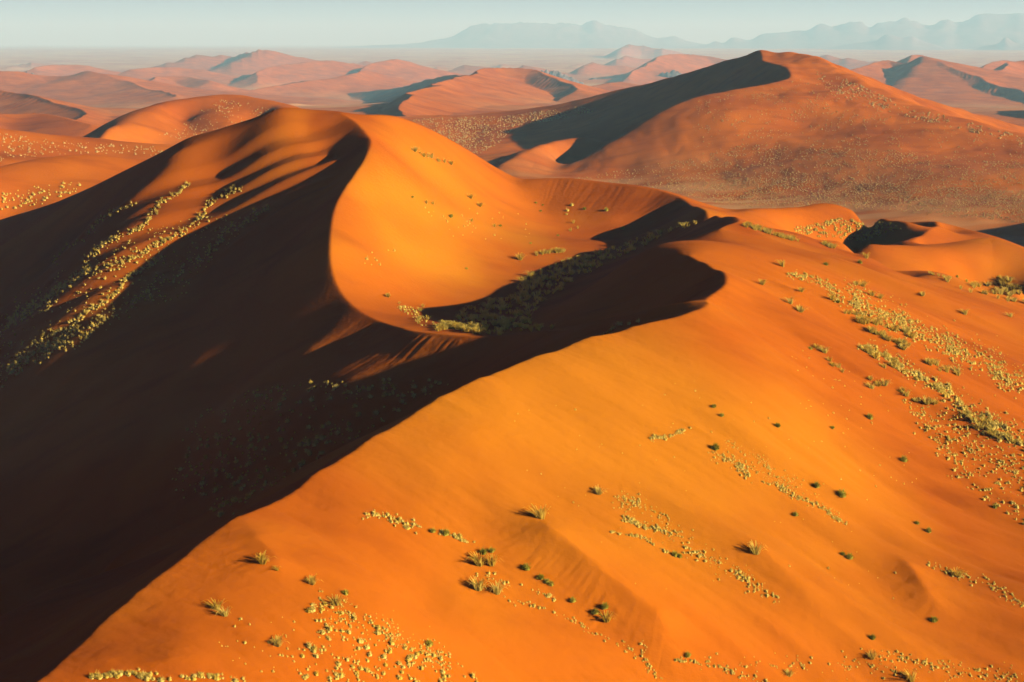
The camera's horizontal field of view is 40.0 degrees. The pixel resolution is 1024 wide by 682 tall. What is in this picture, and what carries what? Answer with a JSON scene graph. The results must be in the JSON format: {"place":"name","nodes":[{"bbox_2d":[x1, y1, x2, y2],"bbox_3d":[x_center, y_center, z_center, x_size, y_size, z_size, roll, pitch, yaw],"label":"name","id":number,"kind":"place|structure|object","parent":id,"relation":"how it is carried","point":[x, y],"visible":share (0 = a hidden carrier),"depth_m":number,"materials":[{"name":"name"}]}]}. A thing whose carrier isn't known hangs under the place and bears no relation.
{"place":"outdoors","nodes":[
{"label":"outdoors","id":0,"kind":"place"},
{"bbox_2d":[0,44,1023,681],"bbox_3d":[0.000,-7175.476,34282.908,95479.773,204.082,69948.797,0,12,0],"label":"ground","id":1,"kind":"structure","parent":0,"point":[118,552],"depth_m":262.86,"materials":[{"name":"orange sand"}]},
{"bbox_2d":[201,598,224,609],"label":"grass tuft","id":2,"kind":"object","parent":1,"relation":"on","point":[217,605],"visible":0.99,"depth_m":127.71,"materials":[{"name":"plant"}]},
{"bbox_2d":[211,606,231,616],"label":"grass tuft","id":3,"kind":"object","parent":1,"relation":"on","point":[223,613],"visible":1,"depth_m":126.68,"materials":[{"name":"plant"}]},
{"bbox_2d":[254,550,274,564],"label":"grass tuft","id":4,"kind":"object","parent":1,"relation":"on","point":[261,558],"visible":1,"depth_m":134.34,"materials":[{"name":"plant"}]},
{"bbox_2d":[269,634,288,646],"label":"grass tuft","id":5,"kind":"object","parent":1,"relation":"on","point":[276,641],"visible":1,"depth_m":124.50,"materials":[{"name":"plant"}]},
{"bbox_2d":[305,575,318,584],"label":"grass tuft","id":6,"kind":"object","parent":1,"relation":"on","point":[311,581],"visible":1,"depth_m":133.42,"materials":[{"name":"plant"}]},
{"bbox_2d":[322,594,347,605],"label":"grass tuft","id":7,"kind":"object","parent":1,"relation":"on","point":[337,600],"visible":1,"depth_m":131.72,"materials":[{"name":"plant"}]},
{"bbox_2d":[338,671,344,677],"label":"grass hummock","id":8,"kind":"object","parent":1,"relation":"on","point":[341,674],"depth_m":124.34,"materials":[{"name":"plant"}]},
{"bbox_2d":[424,639,433,646],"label":"green shrub","id":9,"kind":"object","parent":1,"relation":"on","point":[429,643],"visible":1,"depth_m":132.39,"materials":[{"name":"green plant"}]},
{"bbox_2d":[441,527,449,535],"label":"green shrub","id":10,"kind":"object","parent":1,"relation":"on","point":[446,532],"visible":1,"depth_m":149.64,"materials":[{"name":"green plant"}]},
{"bbox_2d":[463,551,487,566],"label":"grass tuft","id":11,"kind":"object","parent":1,"relation":"on","point":[479,562],"visible":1,"depth_m":146.91,"materials":[{"name":"plant"}]},
{"bbox_2d":[472,326,481,333],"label":"grass tuft","id":12,"kind":"object","parent":1,"relation":"on","point":[478,332],"visible":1,"depth_m":261.82,"materials":[{"name":"plant"}]},
{"bbox_2d":[471,323,484,330],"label":"grass tuft","id":13,"kind":"object","parent":1,"relation":"on","point":[481,328],"visible":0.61,"depth_m":266.56,"materials":[{"name":"plant"}]},
{"bbox_2d":[467,575,493,590],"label":"grass tuft","id":14,"kind":"object","parent":1,"relation":"on","point":[478,585],"visible":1,"depth_m":143.29,"materials":[{"name":"plant"}]},
{"bbox_2d":[479,547,489,554],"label":"green shrub","id":15,"kind":"object","parent":1,"relation":"on","point":[483,551],"visible":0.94,"depth_m":148.62,"materials":[{"name":"green plant"}]},
{"bbox_2d":[482,553,501,565],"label":"grass tuft","id":16,"kind":"object","parent":1,"relation":"on","point":[492,561],"visible":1,"depth_m":147.27,"materials":[{"name":"plant"}]},
{"bbox_2d":[487,580,505,594],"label":"grass tuft","id":17,"kind":"object","parent":1,"relation":"on","point":[497,589],"visible":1,"depth_m":143.56,"materials":[{"name":"plant"}]},
{"bbox_2d":[0,180,1023,681],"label":"scattered hummocks","id":18,"kind":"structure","parent":1,"relation":"on","point":[740,466],"depth_m":243.66,"materials":[{"name":"yellow plant"}]},
{"bbox_2d":[0,70,1023,222],"bbox_3d":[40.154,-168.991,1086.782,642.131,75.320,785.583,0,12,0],"label":"distant scrub","id":19,"kind":"object","parent":1,"relation":"on","point":[856,192],"visible":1,"depth_m":919.79,"materials":[{"name":"green plant"}]},
{"bbox_2d":[5,152,1020,404],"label":"scattered tufts","id":20,"kind":"object","parent":1,"relation":"on","point":[599,264],"visible":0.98,"depth_m":334.55,"materials":[{"name":"plant"}]},
{"bbox_2d":[515,252,526,259],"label":"grass tuft","id":21,"kind":"object","parent":1,"relation":"on","point":[520,256],"visible":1,"depth_m":353.97,"materials":[{"name":"plant"}]},
{"bbox_2d":[521,563,530,570],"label":"green shrub","id":22,"kind":"object","parent":1,"relation":"on","point":[526,567],"visible":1,"depth_m":147.63,"materials":[{"name":"green plant"}]},
{"bbox_2d":[521,503,550,518],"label":"grass tuft","id":23,"kind":"object","parent":1,"relation":"on","point":[540,512],"visible":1,"depth_m":154.19,"materials":[{"name":"plant"}]},
{"bbox_2d":[536,572,544,579],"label":"green shrub","id":24,"kind":"object","parent":1,"relation":"on","point":[540,576],"visible":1,"depth_m":146.88,"materials":[{"name":"green plant"}]},
{"bbox_2d":[541,69,583,83],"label":"rock outcrop","id":25,"kind":"object","parent":1,"relation":"on","point":[556,73],"visible":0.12,"depth_m":6669.44,"materials":[{"name":"grey stone"}]},
{"bbox_2d":[591,608,599,614],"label":"green shrub","id":26,"kind":"object","parent":1,"relation":"on","point":[594,611],"visible":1,"depth_m":144.37,"materials":[{"name":"green plant"}]},
{"bbox_2d":[592,486,607,494],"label":"grass tuft","id":27,"kind":"object","parent":1,"relation":"on","point":[598,490],"visible":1,"depth_m":162.90,"materials":[{"name":"plant"}]},
{"bbox_2d":[594,609,616,622],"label":"grass tuft","id":28,"kind":"object","parent":1,"relation":"on","point":[607,616],"visible":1,"depth_m":143.92,"materials":[{"name":"plant"}]},
{"bbox_2d":[601,601,609,608],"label":"green shrub","id":29,"kind":"object","parent":1,"relation":"on","point":[605,606],"visible":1,"depth_m":144.83,"materials":[{"name":"green plant"}]},
{"bbox_2d":[658,70,680,77],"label":"rock outcrop","id":30,"kind":"object","parent":1,"relation":"on","point":[673,73],"visible":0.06,"depth_m":6725.26,"materials":[{"name":"grey stone"}]},
{"bbox_2d":[685,651,691,657],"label":"green shrub","id":31,"kind":"object","parent":1,"relation":"on","point":[687,654],"visible":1,"depth_m":142.51,"materials":[{"name":"green plant"}]},
{"bbox_2d":[711,443,720,449],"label":"green shrub","id":32,"kind":"object","parent":1,"relation":"on","point":[715,446],"visible":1,"depth_m":177.10,"materials":[{"name":"green plant"}]},
{"bbox_2d":[747,540,766,554],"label":"grass tuft","id":33,"kind":"object","parent":1,"relation":"on","point":[756,551],"visible":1,"depth_m":158.20,"materials":[{"name":"plant"}]},
{"bbox_2d":[758,278,768,284],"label":"grass tuft","id":34,"kind":"object","parent":1,"relation":"on","point":[762,282],"visible":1,"depth_m":242.97,"materials":[{"name":"plant"}]},
{"bbox_2d":[776,260,784,266],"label":"grass tuft","id":35,"kind":"object","parent":1,"relation":"on","point":[782,264],"visible":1,"depth_m":267.49,"materials":[{"name":"plant"}]},
{"bbox_2d":[780,297,795,303],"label":"grass tuft","id":36,"kind":"object","parent":1,"relation":"on","point":[790,301],"visible":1,"depth_m":237.30,"materials":[{"name":"plant"}]},
{"bbox_2d":[781,668,798,676],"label":"grass tuft","id":37,"kind":"object","parent":1,"relation":"on","point":[790,672],"visible":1,"depth_m":145.64,"materials":[{"name":"plant"}]},
{"bbox_2d":[794,304,807,312],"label":"grass tuft","id":38,"kind":"object","parent":1,"relation":"on","point":[799,308],"visible":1,"depth_m":234.93,"materials":[{"name":"plant"}]},
{"bbox_2d":[813,481,820,487],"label":"green shrub","id":39,"kind":"object","parent":1,"relation":"on","point":[816,484],"visible":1,"depth_m":176.77,"materials":[{"name":"green plant"}]},
{"bbox_2d":[817,345,831,352],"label":"grass tuft","id":40,"kind":"object","parent":1,"relation":"on","point":[824,350],"visible":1,"depth_m":219.50,"materials":[{"name":"plant"}]},
{"bbox_2d":[827,294,836,299],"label":"grass tuft","id":41,"kind":"object","parent":1,"relation":"on","point":[831,297],"visible":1,"depth_m":253.44,"materials":[{"name":"plant"}]},
{"bbox_2d":[836,488,846,497],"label":"green shrub","id":42,"kind":"object","parent":1,"relation":"on","point":[842,493],"visible":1,"depth_m":176.62,"materials":[{"name":"green plant"}]},
{"bbox_2d":[846,552,854,558],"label":"green shrub","id":43,"kind":"object","parent":1,"relation":"on","point":[848,556],"visible":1,"depth_m":167.30,"materials":[{"name":"green plant"}]},
{"bbox_2d":[848,309,864,315],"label":"grass tuft","id":44,"kind":"object","parent":1,"relation":"on","point":[855,312],"visible":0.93,"depth_m":245.95,"materials":[{"name":"plant"}]},
{"bbox_2d":[859,279,869,286],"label":"grass tuft","id":45,"kind":"object","parent":1,"relation":"on","point":[864,283],"visible":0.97,"depth_m":280.34,"materials":[{"name":"plant"}]},
{"bbox_2d":[863,381,876,388],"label":"grass tuft","id":46,"kind":"object","parent":1,"relation":"on","point":[870,385],"visible":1,"depth_m":214.58,"materials":[{"name":"plant"}]},
{"bbox_2d":[864,325,877,332],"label":"grass tuft","id":47,"kind":"object","parent":1,"relation":"on","point":[871,330],"visible":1,"depth_m":239.21,"materials":[{"name":"plant"}]},
{"bbox_2d":[862,649,880,659],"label":"grass tuft","id":48,"kind":"object","parent":1,"relation":"on","point":[873,654],"visible":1,"depth_m":150.51,"materials":[{"name":"plant"}]},
{"bbox_2d":[871,352,878,358],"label":"grass tuft","id":49,"kind":"object","parent":1,"relation":"on","point":[874,355],"visible":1,"depth_m":225.27,"materials":[{"name":"plant"}]},
{"bbox_2d":[871,317,880,324],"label":"grass tuft","id":50,"kind":"object","parent":1,"relation":"on","point":[875,321],"visible":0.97,"depth_m":244.77,"materials":[{"name":"plant"}]},
{"bbox_2d":[874,379,884,385],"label":"grass tuft","id":51,"kind":"object","parent":1,"relation":"on","point":[878,383],"visible":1,"depth_m":216.37,"materials":[{"name":"plant"}]},
{"bbox_2d":[881,378,890,385],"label":"grass tuft","id":52,"kind":"object","parent":1,"relation":"on","point":[886,383],"visible":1,"depth_m":216.80,"materials":[{"name":"plant"}]},
{"bbox_2d":[885,359,899,367],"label":"grass tuft","id":53,"kind":"object","parent":1,"relation":"on","point":[893,363],"visible":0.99,"depth_m":225.26,"materials":[{"name":"plant"}]},
{"bbox_2d":[887,323,902,331],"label":"grass tuft","id":54,"kind":"object","parent":1,"relation":"on","point":[895,328],"visible":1,"depth_m":246.77,"materials":[{"name":"plant"}]},
{"bbox_2d":[896,343,907,349],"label":"grass tuft","id":55,"kind":"object","parent":1,"relation":"on","point":[903,348],"visible":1,"depth_m":237.30,"materials":[{"name":"plant"}]},
{"bbox_2d":[900,455,908,461],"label":"green shrub","id":56,"kind":"object","parent":1,"relation":"on","point":[904,459],"visible":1,"depth_m":193.54,"materials":[{"name":"green plant"}]},
{"bbox_2d":[897,389,912,396],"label":"grass tuft","id":57,"kind":"object","parent":1,"relation":"on","point":[906,394],"visible":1,"depth_m":216.16,"materials":[{"name":"plant"}]},
{"bbox_2d":[901,325,912,333],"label":"grass tuft","id":58,"kind":"object","parent":1,"relation":"on","point":[906,329],"visible":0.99,"depth_m":247.86,"materials":[{"name":"plant"}]},
{"bbox_2d":[897,668,918,681],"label":"grass tuft","id":59,"kind":"object","parent":1,"relation":"on","point":[912,675],"visible":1,"depth_m":149.18,"materials":[{"name":"plant"}]},
{"bbox_2d":[906,331,915,337],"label":"grass tuft","id":60,"kind":"object","parent":1,"relation":"on","point":[910,335],"visible":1,"depth_m":246.37,"materials":[{"name":"plant"}]},
{"bbox_2d":[922,395,936,404],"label":"grass tuft","id":61,"kind":"object","parent":1,"relation":"on","point":[927,400],"visible":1,"depth_m":215.13,"materials":[{"name":"plant"}]},
{"bbox_2d":[923,357,935,363],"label":"grass tuft","id":62,"kind":"object","parent":1,"relation":"on","point":[926,361],"visible":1,"depth_m":235.40,"materials":[{"name":"plant"}]},
{"bbox_2d":[928,616,938,622],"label":"green shrub","id":63,"kind":"object","parent":1,"relation":"on","point":[934,619],"visible":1,"depth_m":160.25,"materials":[{"name":"green plant"}]},
{"bbox_2d":[941,364,951,372],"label":"grass tuft","id":64,"kind":"object","parent":1,"relation":"on","point":[947,369],"visible":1,"depth_m":235.97,"materials":[{"name":"plant"}]},
{"bbox_2d":[950,365,960,371],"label":"grass tuft","id":65,"kind":"object","parent":1,"relation":"on","point":[957,369],"visible":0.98,"depth_m":238.28,"materials":[{"name":"plant"}]},
{"bbox_2d":[947,568,967,576],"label":"grass tuft","id":66,"kind":"object","parent":1,"relation":"on","point":[957,572],"visible":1,"depth_m":168.53,"materials":[{"name":"plant"}]},
{"bbox_2d":[966,413,977,422],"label":"grass tuft","id":67,"kind":"object","parent":1,"relation":"on","point":[971,418],"visible":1,"depth_m":212.27,"materials":[{"name":"plant"}]},
{"bbox_2d":[975,420,989,428],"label":"grass tuft","id":68,"kind":"object","parent":1,"relation":"on","point":[981,425],"visible":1,"depth_m":211.06,"materials":[{"name":"plant"}]},
{"bbox_2d":[985,430,997,436],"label":"grass tuft","id":69,"kind":"object","parent":1,"relation":"on","point":[994,434],"visible":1,"depth_m":209.61,"materials":[{"name":"plant"}]},
{"bbox_2d":[992,286,1004,293],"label":"grass tuft","id":70,"kind":"object","parent":1,"relation":"on","point":[1001,290],"visible":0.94,"depth_m":325.53,"materials":[{"name":"plant"}]},
{"bbox_2d":[997,278,1009,285],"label":"grass tuft","id":71,"kind":"object","parent":1,"relation":"on","point":[1002,283],"visible":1,"depth_m":367.93,"materials":[{"name":"plant"}]},
{"bbox_2d":[1002,431,1014,440],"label":"grass tuft","id":72,"kind":"object","parent":1,"relation":"on","point":[1009,436],"visible":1,"depth_m":209.09,"materials":[{"name":"plant"}]},
{"bbox_2d":[1008,283,1017,289],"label":"grass tuft","id":73,"kind":"object","parent":1,"relation":"on","point":[1013,286],"visible":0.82,"depth_m":366.04,"materials":[{"name":"plant"}]},
{"bbox_2d":[0,0,1023,44],"label":"sky","id":74,"kind":"structure","parent":0,"point":[22,22],"materials":[{"name":"white"}]},
{"bbox_2d":[329,20,705,47],"bbox_3d":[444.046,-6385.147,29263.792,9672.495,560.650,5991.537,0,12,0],"label":"mountains","id":75,"kind":"structure","parent":0,"point":[593,34],"depth_m":28564.72,"materials":[{"name":"grey stone"}]},
{"bbox_2d":[673,13,1023,48],"bbox_3d":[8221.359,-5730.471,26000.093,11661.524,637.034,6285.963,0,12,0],"label":"mountains","id":76,"kind":"structure","parent":0,"point":[979,31],"depth_m":25739.89,"materials":[{"name":"grey stone"}]},
{"bbox_2d":[829,34,947,49],"bbox_3d":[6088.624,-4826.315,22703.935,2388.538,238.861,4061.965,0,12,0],"label":"rocky hill","id":77,"kind":"structure","parent":0,"point":[888,42],"depth_m":22207.81,"materials":[{"name":"grey stone"}]},
{"bbox_2d":[972,37,1023,49],"bbox_3d":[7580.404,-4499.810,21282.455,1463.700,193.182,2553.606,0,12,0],"label":"rocky hill","id":78,"kind":"structure","parent":0,"point":[1005,43],"depth_m":21029.91,"materials":[{"name":"grey stone"}]}
]}

